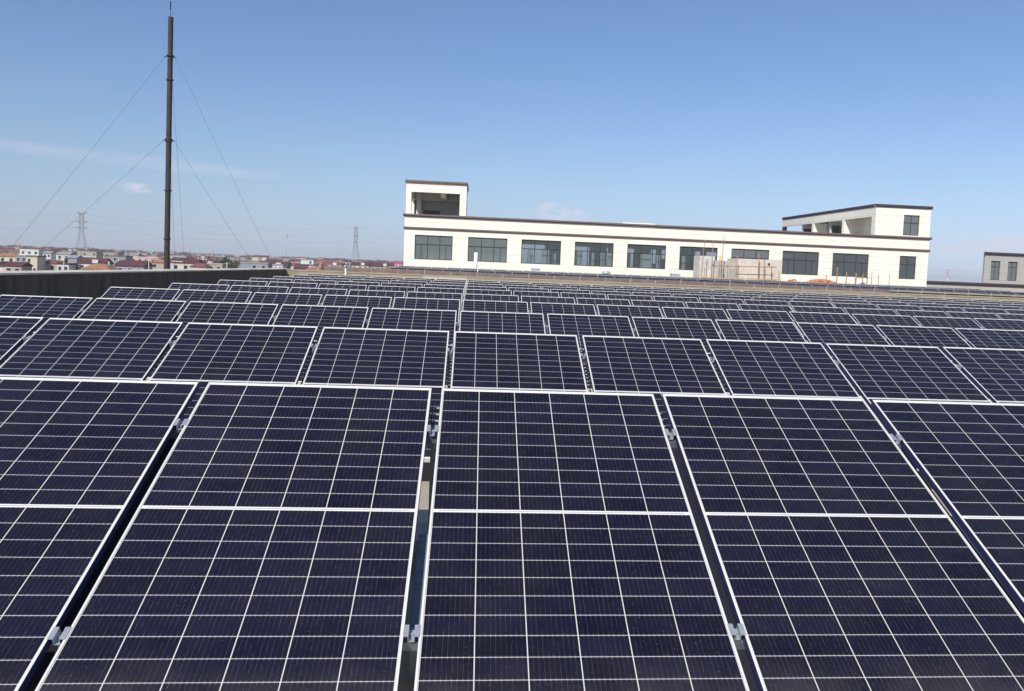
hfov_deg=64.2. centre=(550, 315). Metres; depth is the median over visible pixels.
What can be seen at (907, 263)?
window
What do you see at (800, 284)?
solar panel
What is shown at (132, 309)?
solar panel
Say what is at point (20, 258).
village house
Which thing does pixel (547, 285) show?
solar panel
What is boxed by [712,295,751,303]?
solar panel
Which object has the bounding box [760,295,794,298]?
solar panel
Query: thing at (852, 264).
window
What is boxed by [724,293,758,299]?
solar panel
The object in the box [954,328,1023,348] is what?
solar panel
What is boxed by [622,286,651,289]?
solar panel
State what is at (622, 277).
solar panel
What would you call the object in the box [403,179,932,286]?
office building
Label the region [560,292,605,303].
solar panel
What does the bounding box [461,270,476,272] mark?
solar panel
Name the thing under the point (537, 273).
solar panel
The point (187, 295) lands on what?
solar panel
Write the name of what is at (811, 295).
solar panel
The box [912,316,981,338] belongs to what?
solar panel
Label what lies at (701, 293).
solar panel
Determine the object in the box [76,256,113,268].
village house
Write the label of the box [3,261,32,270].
village house
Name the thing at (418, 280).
solar panel
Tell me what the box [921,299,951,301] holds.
solar panel
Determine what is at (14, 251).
village house
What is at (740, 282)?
solar panel
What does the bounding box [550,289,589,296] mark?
solar panel
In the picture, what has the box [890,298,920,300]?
solar panel
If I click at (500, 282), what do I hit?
solar panel
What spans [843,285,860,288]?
solar panel
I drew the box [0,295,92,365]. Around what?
solar panel
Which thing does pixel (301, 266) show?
village house
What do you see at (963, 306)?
solar panel
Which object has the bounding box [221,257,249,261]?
village house
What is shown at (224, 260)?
evergreen tree
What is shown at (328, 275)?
solar panel
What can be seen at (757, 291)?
solar panel
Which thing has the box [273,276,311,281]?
solar panel
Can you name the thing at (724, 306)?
solar panel
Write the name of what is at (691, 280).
solar panel
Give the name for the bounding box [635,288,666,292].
solar panel
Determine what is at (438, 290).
solar panel
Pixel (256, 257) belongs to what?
village house
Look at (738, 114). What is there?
sky
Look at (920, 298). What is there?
solar panel
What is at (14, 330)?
solar panel
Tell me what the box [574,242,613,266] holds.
window
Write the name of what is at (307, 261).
village house
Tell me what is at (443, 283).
solar panel
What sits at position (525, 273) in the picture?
solar panel
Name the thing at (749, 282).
solar panel
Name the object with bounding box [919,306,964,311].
solar panel
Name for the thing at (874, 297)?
solar panel
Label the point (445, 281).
solar panel
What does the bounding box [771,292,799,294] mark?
solar panel
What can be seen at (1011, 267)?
window
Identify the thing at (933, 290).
solar panel
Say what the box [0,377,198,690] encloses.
solar panel
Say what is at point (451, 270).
solar panel
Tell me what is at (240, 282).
solar panel
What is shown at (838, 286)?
solar panel
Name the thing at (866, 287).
solar panel
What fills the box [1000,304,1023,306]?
solar panel
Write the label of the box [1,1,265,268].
mast
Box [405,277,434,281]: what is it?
solar panel
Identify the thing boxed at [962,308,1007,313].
solar panel
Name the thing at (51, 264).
village house
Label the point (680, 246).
window
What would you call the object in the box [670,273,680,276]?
roof vent
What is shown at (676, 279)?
solar panel
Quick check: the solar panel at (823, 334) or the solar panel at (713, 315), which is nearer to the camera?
the solar panel at (823, 334)
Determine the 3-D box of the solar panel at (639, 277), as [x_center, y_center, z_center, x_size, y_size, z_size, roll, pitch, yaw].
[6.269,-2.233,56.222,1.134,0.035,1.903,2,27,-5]
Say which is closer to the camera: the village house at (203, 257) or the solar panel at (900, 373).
the solar panel at (900, 373)
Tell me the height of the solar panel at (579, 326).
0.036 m
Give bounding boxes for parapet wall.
[0,268,285,318]
[285,269,1023,300]
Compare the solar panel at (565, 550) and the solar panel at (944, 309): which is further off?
the solar panel at (944, 309)
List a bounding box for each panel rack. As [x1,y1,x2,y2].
[20,336,964,391]
[24,398,1023,690]
[79,309,967,342]
[172,298,983,328]
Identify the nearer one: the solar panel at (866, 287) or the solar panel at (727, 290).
the solar panel at (727, 290)
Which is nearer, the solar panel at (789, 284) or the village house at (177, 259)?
the solar panel at (789, 284)
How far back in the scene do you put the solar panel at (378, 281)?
25.30 m
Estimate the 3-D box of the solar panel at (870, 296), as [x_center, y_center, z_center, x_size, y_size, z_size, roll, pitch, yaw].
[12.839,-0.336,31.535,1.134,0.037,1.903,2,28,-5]
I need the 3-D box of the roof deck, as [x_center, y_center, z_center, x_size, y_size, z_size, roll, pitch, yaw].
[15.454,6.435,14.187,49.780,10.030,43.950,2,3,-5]
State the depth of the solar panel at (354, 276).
30.42 m
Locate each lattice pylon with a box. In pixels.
[74,211,87,250]
[350,226,359,261]
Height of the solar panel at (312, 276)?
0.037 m
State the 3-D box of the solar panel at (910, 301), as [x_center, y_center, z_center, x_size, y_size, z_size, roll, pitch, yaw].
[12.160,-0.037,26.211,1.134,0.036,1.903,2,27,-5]
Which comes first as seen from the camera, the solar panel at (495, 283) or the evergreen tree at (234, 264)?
the solar panel at (495, 283)
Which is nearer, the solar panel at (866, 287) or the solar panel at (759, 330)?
the solar panel at (759, 330)
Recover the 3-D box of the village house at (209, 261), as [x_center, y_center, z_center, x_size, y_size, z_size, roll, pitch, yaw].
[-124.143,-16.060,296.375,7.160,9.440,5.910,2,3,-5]
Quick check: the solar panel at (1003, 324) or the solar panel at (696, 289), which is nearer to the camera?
the solar panel at (1003, 324)
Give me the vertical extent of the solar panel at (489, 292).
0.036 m
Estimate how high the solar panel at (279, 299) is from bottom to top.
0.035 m
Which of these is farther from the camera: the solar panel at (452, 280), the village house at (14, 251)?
the village house at (14, 251)
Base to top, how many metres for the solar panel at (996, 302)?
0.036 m
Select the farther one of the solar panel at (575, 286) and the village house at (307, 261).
the village house at (307, 261)
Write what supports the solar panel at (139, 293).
on the panel rack at (530, 311)
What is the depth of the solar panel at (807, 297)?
26.63 m
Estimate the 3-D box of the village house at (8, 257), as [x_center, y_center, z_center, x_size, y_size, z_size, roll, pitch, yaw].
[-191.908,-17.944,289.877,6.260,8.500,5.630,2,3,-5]
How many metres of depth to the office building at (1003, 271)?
104.77 m
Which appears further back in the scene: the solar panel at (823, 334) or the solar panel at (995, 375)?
the solar panel at (823, 334)
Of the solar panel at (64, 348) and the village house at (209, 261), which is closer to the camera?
the solar panel at (64, 348)
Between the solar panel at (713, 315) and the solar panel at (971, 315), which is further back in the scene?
the solar panel at (971, 315)
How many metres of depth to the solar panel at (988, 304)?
27.18 m
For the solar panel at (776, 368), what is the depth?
7.34 m
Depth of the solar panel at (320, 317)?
10.67 m
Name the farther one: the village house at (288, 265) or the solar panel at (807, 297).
the village house at (288, 265)
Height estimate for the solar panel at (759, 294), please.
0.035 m
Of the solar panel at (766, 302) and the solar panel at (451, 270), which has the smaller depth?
the solar panel at (766, 302)
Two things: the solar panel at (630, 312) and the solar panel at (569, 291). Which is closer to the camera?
the solar panel at (630, 312)
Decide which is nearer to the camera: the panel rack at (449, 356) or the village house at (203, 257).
the panel rack at (449, 356)
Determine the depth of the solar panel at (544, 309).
14.30 m
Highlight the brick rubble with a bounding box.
[807,278,835,282]
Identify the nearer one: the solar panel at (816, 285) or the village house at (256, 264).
the solar panel at (816, 285)
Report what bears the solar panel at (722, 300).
on the panel rack
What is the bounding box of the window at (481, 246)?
[468,237,506,262]
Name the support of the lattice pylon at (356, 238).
on the ground
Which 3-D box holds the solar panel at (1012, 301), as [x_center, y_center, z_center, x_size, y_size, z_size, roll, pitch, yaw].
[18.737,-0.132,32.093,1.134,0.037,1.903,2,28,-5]
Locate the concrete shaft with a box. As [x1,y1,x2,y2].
[693,256,781,280]
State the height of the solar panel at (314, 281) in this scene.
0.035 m
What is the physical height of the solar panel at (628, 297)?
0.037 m
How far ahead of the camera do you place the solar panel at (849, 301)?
23.99 m
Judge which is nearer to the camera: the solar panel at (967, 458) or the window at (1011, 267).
the solar panel at (967, 458)
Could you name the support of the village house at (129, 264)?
on the ground
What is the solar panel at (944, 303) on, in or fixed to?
on the panel rack
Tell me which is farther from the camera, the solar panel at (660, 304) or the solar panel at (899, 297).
the solar panel at (899, 297)
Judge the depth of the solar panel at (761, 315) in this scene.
14.64 m
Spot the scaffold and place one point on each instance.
(758, 274)
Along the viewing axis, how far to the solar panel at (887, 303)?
24.10 m
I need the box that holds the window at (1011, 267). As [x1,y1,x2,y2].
[1007,262,1016,280]
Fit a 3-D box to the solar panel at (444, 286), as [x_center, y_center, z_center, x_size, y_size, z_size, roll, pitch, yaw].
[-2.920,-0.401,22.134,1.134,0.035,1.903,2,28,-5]
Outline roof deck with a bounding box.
[145,380,1023,690]
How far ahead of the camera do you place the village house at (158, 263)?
272.97 m
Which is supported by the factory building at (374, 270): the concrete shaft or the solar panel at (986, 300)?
the concrete shaft
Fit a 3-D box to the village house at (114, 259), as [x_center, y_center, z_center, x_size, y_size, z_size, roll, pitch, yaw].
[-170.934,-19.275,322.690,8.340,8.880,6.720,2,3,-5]
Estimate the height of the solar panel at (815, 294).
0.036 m
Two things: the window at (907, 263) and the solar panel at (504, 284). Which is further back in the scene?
the window at (907, 263)
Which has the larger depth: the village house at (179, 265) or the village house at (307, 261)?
the village house at (307, 261)
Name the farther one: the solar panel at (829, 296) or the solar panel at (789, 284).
the solar panel at (789, 284)
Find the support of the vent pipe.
on the factory building at (374, 270)
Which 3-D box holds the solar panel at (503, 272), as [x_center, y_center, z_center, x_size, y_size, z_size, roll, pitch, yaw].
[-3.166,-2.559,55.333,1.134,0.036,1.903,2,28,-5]
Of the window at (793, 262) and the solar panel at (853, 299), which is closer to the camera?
the solar panel at (853, 299)
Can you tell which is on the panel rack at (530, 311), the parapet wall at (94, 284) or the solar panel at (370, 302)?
the solar panel at (370, 302)
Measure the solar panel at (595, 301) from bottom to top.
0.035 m
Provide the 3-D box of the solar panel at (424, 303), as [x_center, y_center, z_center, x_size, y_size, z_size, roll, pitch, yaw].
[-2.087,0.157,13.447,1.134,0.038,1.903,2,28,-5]
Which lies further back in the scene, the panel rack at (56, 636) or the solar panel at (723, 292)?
the solar panel at (723, 292)
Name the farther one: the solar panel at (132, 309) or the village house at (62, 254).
the village house at (62, 254)
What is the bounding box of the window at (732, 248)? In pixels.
[731,248,768,259]
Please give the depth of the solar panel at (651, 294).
23.43 m
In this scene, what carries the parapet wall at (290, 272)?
on the roof deck
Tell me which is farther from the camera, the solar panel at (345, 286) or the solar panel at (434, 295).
the solar panel at (345, 286)
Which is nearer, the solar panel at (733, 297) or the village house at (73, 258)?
the solar panel at (733, 297)
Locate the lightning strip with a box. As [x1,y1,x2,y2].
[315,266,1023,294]
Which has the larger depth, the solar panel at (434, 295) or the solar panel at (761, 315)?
the solar panel at (434, 295)
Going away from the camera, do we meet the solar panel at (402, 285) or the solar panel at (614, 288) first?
the solar panel at (402, 285)
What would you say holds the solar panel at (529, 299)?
on the panel rack
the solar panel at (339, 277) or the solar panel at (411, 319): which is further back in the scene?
the solar panel at (339, 277)
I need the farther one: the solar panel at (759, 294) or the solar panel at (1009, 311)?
the solar panel at (759, 294)
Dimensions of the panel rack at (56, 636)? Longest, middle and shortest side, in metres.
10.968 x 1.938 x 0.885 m
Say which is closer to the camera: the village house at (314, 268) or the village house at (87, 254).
the village house at (314, 268)
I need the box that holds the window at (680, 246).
[679,246,716,269]
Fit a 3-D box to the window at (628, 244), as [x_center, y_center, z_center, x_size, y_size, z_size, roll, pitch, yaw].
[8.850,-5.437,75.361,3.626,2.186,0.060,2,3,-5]
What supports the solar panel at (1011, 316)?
on the panel rack
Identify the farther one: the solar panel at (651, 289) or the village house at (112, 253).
the village house at (112, 253)
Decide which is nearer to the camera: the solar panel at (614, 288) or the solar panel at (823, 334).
the solar panel at (823, 334)
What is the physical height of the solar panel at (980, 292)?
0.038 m
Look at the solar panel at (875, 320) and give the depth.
14.87 m
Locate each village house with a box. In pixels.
[0,253,18,261]
[3,249,19,254]
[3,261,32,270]
[15,255,25,261]
[20,249,46,255]
[26,255,46,270]
[43,251,55,259]
[46,258,60,269]
[56,250,76,261]
[56,263,77,269]
[67,253,83,262]
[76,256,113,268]
[77,251,102,257]
[80,261,118,269]
[103,252,123,255]
[104,255,132,265]
[114,260,153,269]
[129,252,141,256]
[133,256,170,262]
[152,259,163,268]
[170,257,187,261]
[170,262,205,268]
[183,258,203,262]
[189,263,211,268]
[194,255,209,259]
[202,258,219,262]
[206,263,227,268]
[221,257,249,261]
[240,262,273,267]
[252,255,269,259]
[263,260,291,268]
[272,264,286,268]
[288,259,300,262]
[293,264,324,269]
[301,259,315,264]
[305,264,323,269]
[322,261,343,265]
[323,258,339,261]
[342,260,351,266]
[351,262,370,267]
[370,261,394,268]
[394,261,402,266]
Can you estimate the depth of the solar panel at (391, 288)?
20.00 m
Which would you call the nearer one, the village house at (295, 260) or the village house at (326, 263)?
the village house at (326, 263)
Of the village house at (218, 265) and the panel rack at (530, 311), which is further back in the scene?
the village house at (218, 265)
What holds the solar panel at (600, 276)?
on the panel rack
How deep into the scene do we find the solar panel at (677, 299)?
20.67 m
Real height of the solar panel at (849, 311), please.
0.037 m
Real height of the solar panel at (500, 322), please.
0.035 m
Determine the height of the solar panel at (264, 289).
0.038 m
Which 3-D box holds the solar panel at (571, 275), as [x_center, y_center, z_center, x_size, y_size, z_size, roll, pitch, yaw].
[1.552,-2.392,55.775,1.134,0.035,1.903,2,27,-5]
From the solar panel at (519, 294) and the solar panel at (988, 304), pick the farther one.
the solar panel at (988, 304)
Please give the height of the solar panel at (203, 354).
0.035 m
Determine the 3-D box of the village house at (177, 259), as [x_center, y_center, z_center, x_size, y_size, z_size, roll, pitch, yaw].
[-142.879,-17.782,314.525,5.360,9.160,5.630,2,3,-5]
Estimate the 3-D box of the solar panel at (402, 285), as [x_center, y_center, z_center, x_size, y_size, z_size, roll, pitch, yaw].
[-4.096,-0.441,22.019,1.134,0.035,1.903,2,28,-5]
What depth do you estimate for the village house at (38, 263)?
241.15 m
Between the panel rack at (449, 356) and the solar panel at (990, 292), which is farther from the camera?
the solar panel at (990, 292)
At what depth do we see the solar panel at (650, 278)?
56.98 m
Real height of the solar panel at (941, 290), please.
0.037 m
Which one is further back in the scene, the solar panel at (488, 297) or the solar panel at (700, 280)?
the solar panel at (700, 280)
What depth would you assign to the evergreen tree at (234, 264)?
274.67 m
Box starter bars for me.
[826,267,889,284]
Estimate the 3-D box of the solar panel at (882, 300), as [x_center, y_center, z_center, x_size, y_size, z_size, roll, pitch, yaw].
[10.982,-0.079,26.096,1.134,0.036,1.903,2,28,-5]
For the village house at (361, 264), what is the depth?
397.01 m
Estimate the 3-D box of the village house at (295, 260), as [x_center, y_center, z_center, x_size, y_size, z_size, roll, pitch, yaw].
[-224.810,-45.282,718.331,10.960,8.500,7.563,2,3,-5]
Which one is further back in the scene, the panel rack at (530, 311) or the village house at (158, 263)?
the village house at (158, 263)
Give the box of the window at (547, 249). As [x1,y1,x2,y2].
[521,239,560,264]
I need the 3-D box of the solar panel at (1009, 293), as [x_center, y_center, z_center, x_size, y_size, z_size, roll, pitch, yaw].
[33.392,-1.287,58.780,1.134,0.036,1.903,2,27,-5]
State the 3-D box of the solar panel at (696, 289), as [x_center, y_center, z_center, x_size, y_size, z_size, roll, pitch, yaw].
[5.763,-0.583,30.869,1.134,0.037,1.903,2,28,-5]
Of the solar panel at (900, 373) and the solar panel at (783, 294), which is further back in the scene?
the solar panel at (783, 294)
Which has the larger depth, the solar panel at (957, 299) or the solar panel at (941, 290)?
the solar panel at (941, 290)
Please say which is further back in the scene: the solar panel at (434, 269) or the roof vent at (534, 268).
the roof vent at (534, 268)
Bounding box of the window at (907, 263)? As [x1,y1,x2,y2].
[899,256,915,278]
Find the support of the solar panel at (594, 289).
on the panel rack
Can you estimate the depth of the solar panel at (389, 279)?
28.08 m
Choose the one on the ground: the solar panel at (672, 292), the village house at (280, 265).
the village house at (280, 265)
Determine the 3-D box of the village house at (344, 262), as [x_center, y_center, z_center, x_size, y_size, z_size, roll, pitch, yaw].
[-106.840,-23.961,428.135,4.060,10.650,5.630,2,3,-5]
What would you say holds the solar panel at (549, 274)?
on the panel rack
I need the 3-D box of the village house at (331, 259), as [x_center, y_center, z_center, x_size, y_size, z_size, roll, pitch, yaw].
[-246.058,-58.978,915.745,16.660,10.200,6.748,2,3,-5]
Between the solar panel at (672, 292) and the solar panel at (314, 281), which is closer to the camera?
the solar panel at (314, 281)
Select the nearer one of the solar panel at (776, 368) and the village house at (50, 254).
the solar panel at (776, 368)
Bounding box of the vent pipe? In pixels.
[473,252,477,268]
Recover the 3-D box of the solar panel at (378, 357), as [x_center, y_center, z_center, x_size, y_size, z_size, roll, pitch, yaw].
[-1.435,0.580,6.635,1.134,0.035,1.903,2,27,-5]
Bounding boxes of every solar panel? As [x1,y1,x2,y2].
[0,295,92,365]
[0,316,44,363]
[0,318,182,380]
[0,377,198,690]
[35,382,431,690]
[77,298,186,321]
[101,287,180,300]
[146,301,278,380]
[149,323,317,438]
[168,283,229,298]
[174,289,251,321]
[217,280,267,290]
[229,285,288,301]
[249,278,292,285]
[249,292,322,324]
[268,282,317,292]
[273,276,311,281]
[273,304,368,383]
[289,287,347,303]
[293,275,327,279]
[294,279,335,287]
[302,327,448,461]
[308,274,338,277]
[312,278,350,283]
[318,283,366,294]
[321,295,391,327]
[328,276,362,280]
[337,281,379,289]
[340,275,370,278]
[348,290,404,304]
[351,279,388,285]
[363,277,396,282]
[367,308,456,387]
[368,285,415,296]
[372,276,402,280]
[381,283,422,291]
[390,280,427,286]
[393,297,459,330]
[399,279,431,283]
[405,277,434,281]
[407,291,461,315]
[408,268,424,269]
[414,388,749,690]
[417,287,463,308]
[424,284,464,299]
[426,269,442,270]
[429,282,465,294]
[433,280,465,288]
[436,279,466,283]
[443,269,459,271]
[450,331,587,391]
[459,311,545,333]
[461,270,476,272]
[462,300,527,312]
[464,294,518,301]
[466,289,511,294]
[467,283,502,286]
[467,286,506,289]
[468,280,497,281]
[468,281,499,284]
[478,271,494,272]
[495,271,511,273]
[499,281,528,284]
[502,283,533,286]
[505,285,540,290]
[509,287,548,294]
[513,272,528,274]
[513,291,558,301]
[521,296,574,310]
[530,273,545,274]
[530,282,559,285]
[530,302,595,333]
[535,284,567,288]
[542,286,577,291]
[547,273,562,275]
[547,314,634,391]
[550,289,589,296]
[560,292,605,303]
[561,283,590,286]
[564,274,579,276]
[569,285,600,289]
[576,298,630,313]
[579,288,614,293]
[581,275,596,276]
[582,335,726,448]
[591,291,630,298]
[592,285,620,288]
[596,304,662,336]
[598,275,613,277]
[602,287,633,291]
[607,294,652,305]
[614,276,630,278]
[616,289,651,294]
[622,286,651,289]
[631,277,647,278]
[631,300,685,314]
[632,292,671,300]
[632,317,729,394]
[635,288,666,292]
[648,277,663,279]
[652,290,687,296]
[653,287,681,290]
[653,296,698,307]
[661,307,728,339]
[661,394,1023,690]
[664,278,680,280]
[668,289,699,293]
[672,294,711,301]
[681,279,696,281]
[683,288,711,290]
[685,302,739,318]
[688,292,723,297]
[697,279,713,281]
[699,298,743,309]
[700,290,731,295]
[705,339,860,398]
[712,289,741,293]
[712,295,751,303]
[714,280,730,282]
[714,320,805,341]
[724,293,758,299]
[726,309,807,341]
[730,281,746,283]
[732,292,763,296]
[738,304,796,325]
[742,290,770,294]
[744,299,793,311]
[747,281,763,284]
[752,297,791,306]
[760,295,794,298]
[763,282,779,284]
[764,293,795,296]
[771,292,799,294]
[779,283,794,285]
[788,301,833,306]
[789,312,857,324]
[791,298,832,304]
[791,306,845,313]
[795,283,812,286]
[795,296,833,305]
[796,294,826,296]
[796,322,889,398]
[801,293,828,296]
[811,284,826,286]
[825,343,991,470]
[827,285,843,287]
[828,295,858,299]
[830,294,858,296]
[830,297,864,300]
[830,300,868,303]
[832,303,877,313]
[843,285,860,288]
[843,308,896,321]
[851,314,920,344]
[858,295,885,296]
[859,286,874,288]
[859,296,890,299]
[864,299,898,303]
[869,301,907,308]
[871,400,1023,611]
[875,286,893,291]
[876,304,921,314]
[876,325,992,402]
[887,296,915,298]
[890,287,907,290]
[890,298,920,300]
[895,310,948,316]
[899,300,933,305]
[906,288,922,292]
[907,303,945,306]
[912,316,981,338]
[915,297,943,299]
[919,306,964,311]
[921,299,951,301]
[922,288,939,291]
[933,301,967,304]
[937,289,955,292]
[942,347,1023,403]
[944,298,971,300]
[945,304,982,308]
[945,311,999,320]
[951,300,981,302]
[953,290,969,292]
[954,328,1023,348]
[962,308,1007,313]
[966,302,1000,305]
[968,290,985,293]
[972,299,999,301]
[973,318,1023,329]
[981,301,1011,303]
[982,305,1020,309]
[984,291,999,293]
[995,313,1023,319]
[999,291,1016,294]
[999,300,1023,302]
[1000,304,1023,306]
[1004,309,1023,313]
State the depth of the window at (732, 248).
76.23 m
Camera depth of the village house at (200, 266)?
231.05 m
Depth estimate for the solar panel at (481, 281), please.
30.86 m
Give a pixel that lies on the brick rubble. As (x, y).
(818, 280)
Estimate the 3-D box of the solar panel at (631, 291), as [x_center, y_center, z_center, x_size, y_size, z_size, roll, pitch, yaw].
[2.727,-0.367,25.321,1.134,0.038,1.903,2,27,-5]
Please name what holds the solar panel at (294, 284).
on the panel rack
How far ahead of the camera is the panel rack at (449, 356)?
7.22 m
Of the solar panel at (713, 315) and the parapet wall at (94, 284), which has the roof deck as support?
the parapet wall at (94, 284)
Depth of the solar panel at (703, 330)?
11.12 m
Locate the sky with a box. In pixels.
[0,0,1023,282]
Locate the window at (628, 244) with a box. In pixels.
[627,244,665,268]
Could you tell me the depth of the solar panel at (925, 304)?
24.21 m
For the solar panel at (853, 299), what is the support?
on the panel rack
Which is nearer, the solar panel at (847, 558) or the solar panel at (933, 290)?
the solar panel at (847, 558)
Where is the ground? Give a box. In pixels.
[4,245,373,260]
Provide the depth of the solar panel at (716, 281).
57.47 m
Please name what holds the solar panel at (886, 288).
on the panel rack
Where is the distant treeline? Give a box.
[0,245,393,262]
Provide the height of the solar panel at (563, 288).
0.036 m
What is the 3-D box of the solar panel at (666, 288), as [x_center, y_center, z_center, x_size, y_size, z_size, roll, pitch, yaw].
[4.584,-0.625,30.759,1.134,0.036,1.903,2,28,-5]
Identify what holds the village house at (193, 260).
on the ground
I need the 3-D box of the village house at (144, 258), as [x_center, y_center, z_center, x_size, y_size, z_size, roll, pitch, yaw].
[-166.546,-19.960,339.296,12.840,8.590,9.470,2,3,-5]
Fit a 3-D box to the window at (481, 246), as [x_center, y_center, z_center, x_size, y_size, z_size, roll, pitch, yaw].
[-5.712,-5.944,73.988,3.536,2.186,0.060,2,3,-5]
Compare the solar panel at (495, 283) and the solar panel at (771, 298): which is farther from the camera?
the solar panel at (495, 283)
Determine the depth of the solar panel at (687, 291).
29.09 m
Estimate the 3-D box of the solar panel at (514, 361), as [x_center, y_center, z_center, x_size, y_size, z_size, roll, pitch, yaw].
[-0.256,0.621,6.748,1.134,0.037,1.903,2,27,-5]
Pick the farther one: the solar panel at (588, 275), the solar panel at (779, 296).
the solar panel at (588, 275)
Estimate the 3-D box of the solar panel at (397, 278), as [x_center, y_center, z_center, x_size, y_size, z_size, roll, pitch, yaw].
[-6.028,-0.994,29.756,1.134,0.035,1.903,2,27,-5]
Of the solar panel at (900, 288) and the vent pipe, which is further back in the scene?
the vent pipe
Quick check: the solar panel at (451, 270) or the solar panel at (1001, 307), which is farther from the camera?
the solar panel at (451, 270)
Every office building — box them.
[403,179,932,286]
[926,252,1023,291]
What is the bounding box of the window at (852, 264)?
[832,253,868,276]
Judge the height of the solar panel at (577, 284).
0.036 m
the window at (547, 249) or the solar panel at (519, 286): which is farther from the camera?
the window at (547, 249)
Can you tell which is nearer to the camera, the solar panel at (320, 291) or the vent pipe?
the solar panel at (320, 291)
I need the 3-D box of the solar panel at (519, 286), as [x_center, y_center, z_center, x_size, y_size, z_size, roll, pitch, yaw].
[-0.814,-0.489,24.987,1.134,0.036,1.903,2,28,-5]
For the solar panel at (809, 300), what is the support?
on the panel rack
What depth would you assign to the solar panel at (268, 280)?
22.43 m
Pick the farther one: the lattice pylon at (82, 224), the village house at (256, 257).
the village house at (256, 257)
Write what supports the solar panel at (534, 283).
on the panel rack
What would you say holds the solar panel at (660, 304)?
on the panel rack
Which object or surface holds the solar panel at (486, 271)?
on the panel rack
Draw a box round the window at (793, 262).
[782,251,818,274]
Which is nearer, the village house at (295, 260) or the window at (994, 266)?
the window at (994, 266)
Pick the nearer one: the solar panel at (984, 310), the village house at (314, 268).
the solar panel at (984, 310)
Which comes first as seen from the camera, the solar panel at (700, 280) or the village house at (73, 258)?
the solar panel at (700, 280)
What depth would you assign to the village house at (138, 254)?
406.83 m
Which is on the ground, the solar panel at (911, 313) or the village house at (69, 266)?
the village house at (69, 266)
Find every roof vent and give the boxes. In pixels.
[530,267,539,270]
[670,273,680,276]
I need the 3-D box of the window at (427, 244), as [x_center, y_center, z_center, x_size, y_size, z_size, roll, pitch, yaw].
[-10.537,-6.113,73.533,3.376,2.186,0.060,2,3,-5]
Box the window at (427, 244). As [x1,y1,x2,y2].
[414,235,452,260]
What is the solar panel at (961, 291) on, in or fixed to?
on the panel rack
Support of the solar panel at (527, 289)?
on the panel rack
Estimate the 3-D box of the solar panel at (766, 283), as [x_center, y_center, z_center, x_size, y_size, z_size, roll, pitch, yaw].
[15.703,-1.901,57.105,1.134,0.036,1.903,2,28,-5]
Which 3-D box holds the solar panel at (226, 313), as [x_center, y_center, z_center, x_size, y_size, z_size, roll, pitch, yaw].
[-4.138,0.287,10.013,1.134,0.037,1.903,2,28,-5]
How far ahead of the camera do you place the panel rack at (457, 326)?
10.92 m
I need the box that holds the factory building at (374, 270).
[323,266,1023,297]
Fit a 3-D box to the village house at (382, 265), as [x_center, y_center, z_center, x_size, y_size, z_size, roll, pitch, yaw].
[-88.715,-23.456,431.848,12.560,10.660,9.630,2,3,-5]
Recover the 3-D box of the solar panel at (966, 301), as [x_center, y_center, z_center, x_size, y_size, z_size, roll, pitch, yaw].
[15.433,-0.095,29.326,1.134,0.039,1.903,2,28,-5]
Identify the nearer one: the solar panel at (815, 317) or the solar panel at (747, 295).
the solar panel at (815, 317)
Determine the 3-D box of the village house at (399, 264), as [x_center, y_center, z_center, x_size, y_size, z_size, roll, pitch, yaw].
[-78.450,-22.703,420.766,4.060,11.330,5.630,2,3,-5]
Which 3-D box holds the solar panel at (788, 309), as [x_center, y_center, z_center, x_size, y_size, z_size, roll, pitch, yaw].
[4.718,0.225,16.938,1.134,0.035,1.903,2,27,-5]
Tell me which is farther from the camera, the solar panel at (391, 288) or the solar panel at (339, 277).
the solar panel at (339, 277)
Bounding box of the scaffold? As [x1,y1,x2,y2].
[696,238,780,280]
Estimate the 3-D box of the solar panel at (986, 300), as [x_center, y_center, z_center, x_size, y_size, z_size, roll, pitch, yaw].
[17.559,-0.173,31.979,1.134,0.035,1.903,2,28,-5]
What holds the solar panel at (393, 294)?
on the panel rack
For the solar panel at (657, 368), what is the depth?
7.21 m
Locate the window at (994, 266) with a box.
[990,261,999,279]
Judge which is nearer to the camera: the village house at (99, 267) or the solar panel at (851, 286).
the solar panel at (851, 286)
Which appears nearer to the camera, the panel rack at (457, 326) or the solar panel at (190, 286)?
the panel rack at (457, 326)
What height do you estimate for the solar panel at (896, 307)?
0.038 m
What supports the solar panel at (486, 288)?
on the panel rack
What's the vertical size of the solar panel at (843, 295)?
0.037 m
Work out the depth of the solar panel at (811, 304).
21.01 m
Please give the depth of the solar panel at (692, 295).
23.54 m
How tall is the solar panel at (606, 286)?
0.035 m
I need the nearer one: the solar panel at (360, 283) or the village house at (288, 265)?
the solar panel at (360, 283)
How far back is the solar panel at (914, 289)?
58.70 m
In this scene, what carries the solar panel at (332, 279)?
on the panel rack
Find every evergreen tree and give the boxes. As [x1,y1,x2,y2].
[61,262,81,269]
[220,257,234,267]
[227,258,239,267]
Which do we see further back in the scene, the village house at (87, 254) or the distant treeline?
the distant treeline
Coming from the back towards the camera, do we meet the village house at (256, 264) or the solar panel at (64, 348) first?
the village house at (256, 264)
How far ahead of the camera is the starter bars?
69.42 m
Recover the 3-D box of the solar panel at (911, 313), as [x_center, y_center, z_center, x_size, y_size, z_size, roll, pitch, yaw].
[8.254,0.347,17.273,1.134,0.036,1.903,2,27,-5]

